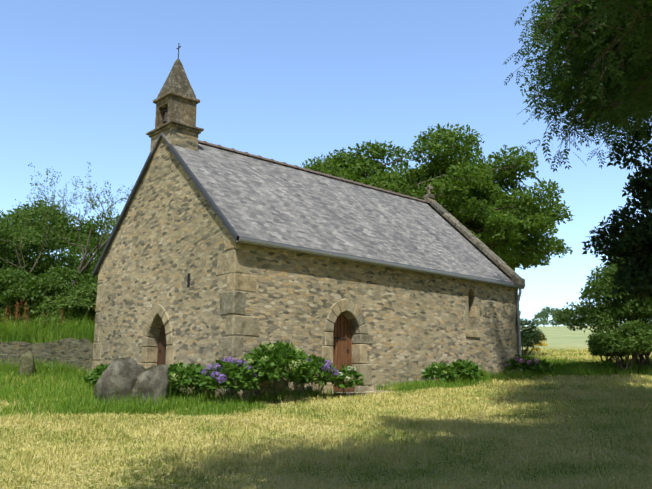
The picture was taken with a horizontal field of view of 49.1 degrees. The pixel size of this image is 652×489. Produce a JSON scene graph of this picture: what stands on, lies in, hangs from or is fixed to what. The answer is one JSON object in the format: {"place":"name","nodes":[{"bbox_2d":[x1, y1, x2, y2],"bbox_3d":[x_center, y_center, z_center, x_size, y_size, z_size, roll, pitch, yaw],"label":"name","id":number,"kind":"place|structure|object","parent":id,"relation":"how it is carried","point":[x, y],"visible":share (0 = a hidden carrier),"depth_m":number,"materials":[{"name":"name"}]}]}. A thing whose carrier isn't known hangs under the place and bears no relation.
{"place":"outdoors","nodes":[
{"label":"outdoors","id":0,"kind":"place"},
{"bbox_2d":[0,162,131,287],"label":"sparse tree","id":1,"kind":"object","parent":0,"point":[69,205],"depth_m":25.72,"materials":[{"name":"green plant"}]},
{"bbox_2d":[16,382,216,413],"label":"grass tufts","id":2,"kind":"object","parent":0,"point":[118,401],"depth_m":12.94,"materials":[{"name":"green plant"}]},
{"bbox_2d":[93,153,234,400],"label":"gable wall","id":3,"kind":"structure","parent":0,"point":[172,232],"depth_m":16.74,"materials":[{"name":"beige stone"}]},
{"bbox_2d":[96,133,161,274],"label":"roof verge","id":4,"kind":"structure","parent":3,"relation":"on","point":[156,144],"depth_m":17.76,"materials":[{"name":"grey stone"}]},
{"bbox_2d":[157,324,167,364],"bbox_3d":[-3.703,2.539,16.670,0.040,1.839,0.908,10,-15,-42],"label":"door","id":5,"kind":"structure","parent":3,"relation":"in","point":[161,355],"depth_m":16.86,"materials":[{"name":"brown wood"}]},
{"bbox_2d":[93,144,238,275],"bbox_3d":[-4.053,-0.982,17.231,0.085,2.809,6.610,10,-15,-42],"label":"chapel verge flashing","id":6,"kind":"object","parent":3,"relation":"attached to","point":[215,208],"visible":0.86,"depth_m":17.48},
{"bbox_2d":[149,127,197,181],"bbox_3d":[-3.806,-2.161,17.805,0.726,1.180,1.060,10,-15,-42],"label":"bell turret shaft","id":7,"kind":"object","parent":3,"relation":"on","point":[160,164],"visible":0.64,"depth_m":17.51,"materials":[{"name":"beige stone"}]},
{"bbox_2d":[146,59,203,137],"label":"bell tower","id":8,"kind":"structure","parent":7,"relation":"on","point":[176,96],"depth_m":17.85,"materials":[{"name":"grey stone"}]},
{"bbox_2d":[162,43,180,122],"bbox_3d":[-3.922,-4.100,18.076,0.359,2.290,0.460,10,-15,-42],"label":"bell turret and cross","id":9,"kind":"object","parent":8,"relation":"on","point":[165,111],"visible":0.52,"depth_m":17.83,"materials":[{"name":"grey metal"}]},
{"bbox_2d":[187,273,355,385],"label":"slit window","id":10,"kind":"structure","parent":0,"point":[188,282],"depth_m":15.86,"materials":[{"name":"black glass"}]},
{"bbox_2d":[0,325,651,488],"bbox_3d":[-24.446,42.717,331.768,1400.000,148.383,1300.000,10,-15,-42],"label":"terrain","id":11,"kind":"structure","parent":0,"point":[560,337],"depth_m":10.46,"materials":[{"name":"green plant"}]},
{"bbox_2d":[18,351,34,378],"bbox_3d":[-7.805,3.233,18.608,0.387,0.877,0.473,3,-11,-14],"label":"standing stone","id":12,"kind":"object","parent":11,"relation":"on","point":[26,362],"visible":0.65,"depth_m":18.44,"materials":[{"name":"stone"}]},
{"bbox_2d":[0,260,78,324],"bbox_3d":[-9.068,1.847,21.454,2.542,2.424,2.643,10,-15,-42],"label":"bank shrub","id":13,"kind":"object","parent":11,"relation":"on","point":[18,286],"visible":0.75,"depth_m":21.37,"materials":[{"name":"green plant"}]},
{"bbox_2d":[0,221,87,322],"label":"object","id":14,"kind":"object","parent":11,"relation":"on","point":[10,254],"visible":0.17,"depth_m":27.28,"materials":[{"name":"green plant"}]},
{"bbox_2d":[0,338,92,374],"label":"stone wall","id":15,"kind":"structure","parent":11,"relation":"on","point":[70,351],"depth_m":19.42,"materials":[{"name":"grey stone"}]},
{"bbox_2d":[0,311,95,380],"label":"tall bank grass","id":16,"kind":"structure","parent":11,"relation":"on","point":[13,332],"depth_m":19.80,"materials":[{"name":"green plant"}]},
{"bbox_2d":[1,301,95,339],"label":"sorrel stalks","id":17,"kind":"object","parent":11,"relation":"on","point":[27,316],"visible":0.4,"depth_m":20.60,"materials":[{"name":"plant"}]},
{"bbox_2d":[0,300,94,324],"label":"sorrel seed heads","id":18,"kind":"object","parent":17,"relation":"on","point":[8,314],"visible":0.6,"depth_m":20.63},
{"bbox_2d":[0,199,119,276],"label":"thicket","id":19,"kind":"object","parent":11,"relation":"on","point":[12,218],"visible":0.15,"depth_m":33.75,"materials":[{"name":"green plant"}]},
{"bbox_2d":[31,283,97,328],"bbox_3d":[-7.367,2.099,21.318,2.604,1.894,2.058,3,-12,-16],"label":"bank shrub","id":20,"kind":"object","parent":11,"relation":"on","point":[83,300],"visible":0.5,"depth_m":20.77,"materials":[{"name":"green plant"}]},
{"bbox_2d":[44,265,97,312],"bbox_3d":[-8.418,1.987,23.374,3.213,2.627,3.010,10,-15,-42],"label":"bank shrub","id":21,"kind":"object","parent":11,"relation":"on","point":[73,274],"visible":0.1,"depth_m":22.92,"materials":[{"name":"green plant"}]},
{"bbox_2d":[49,283,95,314],"bbox_3d":[-7.904,2.280,22.963,2.520,1.932,2.264,-1,-11,3],"label":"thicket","id":22,"kind":"object","parent":11,"relation":"on","point":[71,290],"visible":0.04,"depth_m":22.49,"materials":[{"name":"green plant"}]},
{"bbox_2d":[44,232,111,284],"bbox_3d":[-8.275,1.652,30.677,7.790,4.939,6.864,10,-15,-42],"label":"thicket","id":23,"kind":"object","parent":11,"relation":"on","point":[91,266],"depth_m":28.90,"materials":[{"name":"green plant"}]},
{"bbox_2d":[83,363,109,384],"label":"hydrangea leaves","id":24,"kind":"object","parent":11,"relation":"on","point":[95,374],"visible":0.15,"depth_m":16.59,"materials":[{"name":"green plant"}]},
{"bbox_2d":[94,358,168,404],"bbox_3d":[-3.768,2.717,13.634,1.212,1.062,1.211,10,-15,-42],"label":"boulder","id":25,"kind":"object","parent":11,"relation":"on","point":[122,377],"visible":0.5,"depth_m":13.22,"materials":[{"name":"grey stone"}]},
{"bbox_2d":[167,362,212,397],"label":"hydrangea leaves","id":26,"kind":"object","parent":11,"relation":"on","point":[186,380],"visible":0.67,"depth_m":14.12,"materials":[{"name":"green plant"}]},
{"bbox_2d":[198,357,259,404],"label":"hydrangea leaves","id":27,"kind":"object","parent":11,"relation":"on","point":[224,372],"visible":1,"depth_m":13.37,"materials":[{"name":"green plant"}]},
{"bbox_2d":[92,238,518,399],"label":"corner quoins","id":28,"kind":"object","parent":11,"relation":"on","point":[232,302],"visible":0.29,"depth_m":14.69,"materials":[{"name":"beige stone"}]},
{"bbox_2d":[0,341,651,488],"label":"short grass","id":29,"kind":"structure","parent":11,"relation":"on","point":[302,412],"depth_m":9.07,"materials":[{"name":"green plant"}]},
{"bbox_2d":[0,354,651,418],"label":"tall grass","id":30,"kind":"structure","parent":11,"relation":"on","point":[205,405],"depth_m":14.80,"materials":[{"name":"green plant"}]},
{"bbox_2d":[0,372,651,488],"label":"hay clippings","id":31,"kind":"object","parent":11,"relation":"on","point":[238,486],"visible":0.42,"depth_m":8.70,"materials":[{"name":"yellow plant"}]},
{"bbox_2d":[252,380,497,405],"bbox_3d":[2.179,3.461,16.995,11.700,0.722,1.207,10,-15,-42],"label":"flower bed","id":32,"kind":"object","parent":11,"relation":"on","point":[333,396],"visible":0.04,"depth_m":16.24,"materials":[{"name":"brown soil"}]},
{"bbox_2d":[242,339,314,402],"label":"hydrangea leaves","id":33,"kind":"object","parent":32,"relation":"on","point":[267,357],"visible":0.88,"depth_m":13.92,"materials":[{"name":"green plant"}]},
{"bbox_2d":[289,353,339,396],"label":"hydrangea leaves","id":34,"kind":"object","parent":32,"relation":"on","point":[321,367],"visible":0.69,"depth_m":14.70,"materials":[{"name":"green plant"}]},
{"bbox_2d":[333,364,365,396],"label":"hydrangea leaves","id":35,"kind":"object","parent":32,"relation":"on","point":[350,371],"visible":0.83,"depth_m":15.09,"materials":[{"name":"green plant"}]},
{"bbox_2d":[420,361,456,381],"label":"hydrangea leaves","id":36,"kind":"object","parent":32,"relation":"on","point":[439,370],"visible":0.98,"depth_m":17.60,"materials":[{"name":"green plant"}]},
{"bbox_2d":[447,358,484,379],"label":"hydrangea leaves","id":37,"kind":"object","parent":32,"relation":"on","point":[464,367],"visible":0.92,"depth_m":18.24,"materials":[{"name":"green plant"}]},
{"bbox_2d":[504,354,541,372],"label":"hydrangea leaves","id":38,"kind":"object","parent":32,"relation":"on","point":[520,361],"visible":0.96,"depth_m":20.00,"materials":[{"name":"green plant"}]},
{"bbox_2d":[528,358,554,373],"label":"hydrangea leaves","id":39,"kind":"object","parent":32,"relation":"on","point":[545,366],"visible":0.44,"depth_m":20.46,"materials":[{"name":"green plant"}]},
{"bbox_2d":[520,319,546,355],"bbox_3d":[8.601,4.199,30.996,1.985,1.908,2.280,10,-15,-42],"label":"broom shrub","id":40,"kind":"object","parent":11,"relation":"on","point":[528,335],"visible":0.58,"depth_m":30.43,"materials":[{"name":"green plant"}]},
{"bbox_2d":[531,335,546,350],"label":"broom flowers","id":41,"kind":"object","parent":40,"relation":"on","point":[540,344],"visible":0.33,"depth_m":30.72,"materials":[{"name":"yellow plant"}]},
{"bbox_2d":[520,306,650,326],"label":"tree line","id":42,"kind":"object","parent":11,"relation":"on","point":[543,315],"visible":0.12,"depth_m":298.90,"materials":[{"name":"green plant"}]},
{"bbox_2d":[553,256,651,370],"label":"tree","id":43,"kind":"object","parent":11,"relation":"on","point":[603,315],"visible":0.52,"depth_m":21.52,"materials":[{"name":"green plant"}]},
{"bbox_2d":[588,347,631,361],"bbox_3d":[9.593,3.657,23.998,2.291,1.342,1.482,43,-44,-74],"label":"shrub","id":44,"kind":"object","parent":11,"relation":"on","point":[595,353],"visible":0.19,"depth_m":23.89,"materials":[{"name":"green plant"}]},
{"bbox_2d":[582,122,651,300],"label":"tree","id":45,"kind":"object","parent":11,"relation":"on","point":[632,243],"visible":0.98,"depth_m":13.25,"materials":[{"name":"green plant"}]},
{"bbox_2d":[585,318,651,372],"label":"bush","id":46,"kind":"object","parent":11,"relation":"on","point":[620,341],"visible":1,"depth_m":20.18,"materials":[{"name":"green plant"}]},
{"bbox_2d":[595,248,650,320],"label":"tree","id":47,"kind":"object","parent":11,"relation":"on","point":[621,299],"visible":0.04,"depth_m":22.52,"materials":[{"name":"green plant"}]},
{"bbox_2d":[0,0,651,325],"label":"sky","id":48,"kind":"structure","parent":0,"point":[292,82],"materials":[{"name":"blue"}]},
{"bbox_2d":[322,392,380,397],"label":"chapel threshold slabs","id":49,"kind":"structure","parent":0,"point":[346,393],"depth_m":15.30,"materials":[{"name":"grey stone"}]},
{"bbox_2d":[233,245,518,398],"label":"chapel wall","id":50,"kind":"structure","parent":0,"point":[414,321],"depth_m":17.34,"materials":[{"name":"beige stone"}]},
{"bbox_2d":[138,282,480,392],"bbox_3d":[0.296,2.223,17.519,9.308,3.258,2.779,4,-12,-19],"label":"dressed granite","id":51,"kind":"object","parent":50,"relation":"in","point":[157,318],"visible":0.54,"depth_m":16.81,"materials":[{"name":"beige stone"}]},
{"bbox_2d":[161,132,512,282],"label":"roof","id":52,"kind":"structure","parent":50,"relation":"on","point":[255,198],"depth_m":18.58,"materials":[{"name":"grey stone"}]},
{"bbox_2d":[198,140,427,202],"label":"chapel ridge tiles","id":53,"kind":"object","parent":52,"relation":"on","point":[298,167],"visible":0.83,"depth_m":20.66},
{"bbox_2d":[333,313,354,391],"bbox_3d":[0.312,2.506,16.600,0.886,1.918,0.135,10,-15,-42],"label":"door","id":54,"kind":"structure","parent":50,"relation":"in","point":[341,354],"depth_m":16.73,"materials":[{"name":"brown wood"}]},
{"bbox_2d":[159,337,348,351],"bbox_3d":[-1.706,2.585,16.594,4.513,0.845,0.532,0,-11,1],"label":"door hardware","id":55,"kind":"object","parent":54,"relation":"attached to","point":[333,338],"visible":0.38,"depth_m":16.77,"materials":[{"name":"black metal"}]},
{"bbox_2d":[236,237,523,371],"bbox_3d":[2.022,1.842,17.832,10.540,2.691,0.255,10,-15,-42],"label":"gutter and downpipe","id":56,"kind":"object","parent":50,"relation":"attached to","point":[361,260],"visible":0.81,"depth_m":17.60,"materials":[{"name":"grey metal"}]},
{"bbox_2d":[301,122,574,270],"bbox_3d":[3.768,0.350,35.488,15.537,11.138,16.241,10,-15,-42],"label":"oak tree","id":57,"kind":"object","parent":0,"point":[517,221],"depth_m":31.47,"materials":[{"name":"green plant"}]},
{"bbox_2d":[430,206,510,278],"bbox_3d":[3.680,2.184,23.883,0.001,7.690,6.330,10,-15,-42],"label":"flashing","id":58,"kind":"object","parent":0,"point":[481,252],"depth_m":23.19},
{"bbox_2d":[424,184,524,286],"bbox_3d":[3.555,-0.159,24.224,0.400,3.880,6.870,10,-15,-42],"label":"gable coping","id":59,"kind":"object","parent":58,"relation":"on","point":[516,279],"visible":0.54,"depth_m":22.75,"materials":[{"name":"grey stone"}]},
{"bbox_2d":[504,0,651,171],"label":"ash tree","id":60,"kind":"object","parent":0,"point":[576,62],"depth_m":11.13,"materials":[{"name":"green plant"}]}
]}

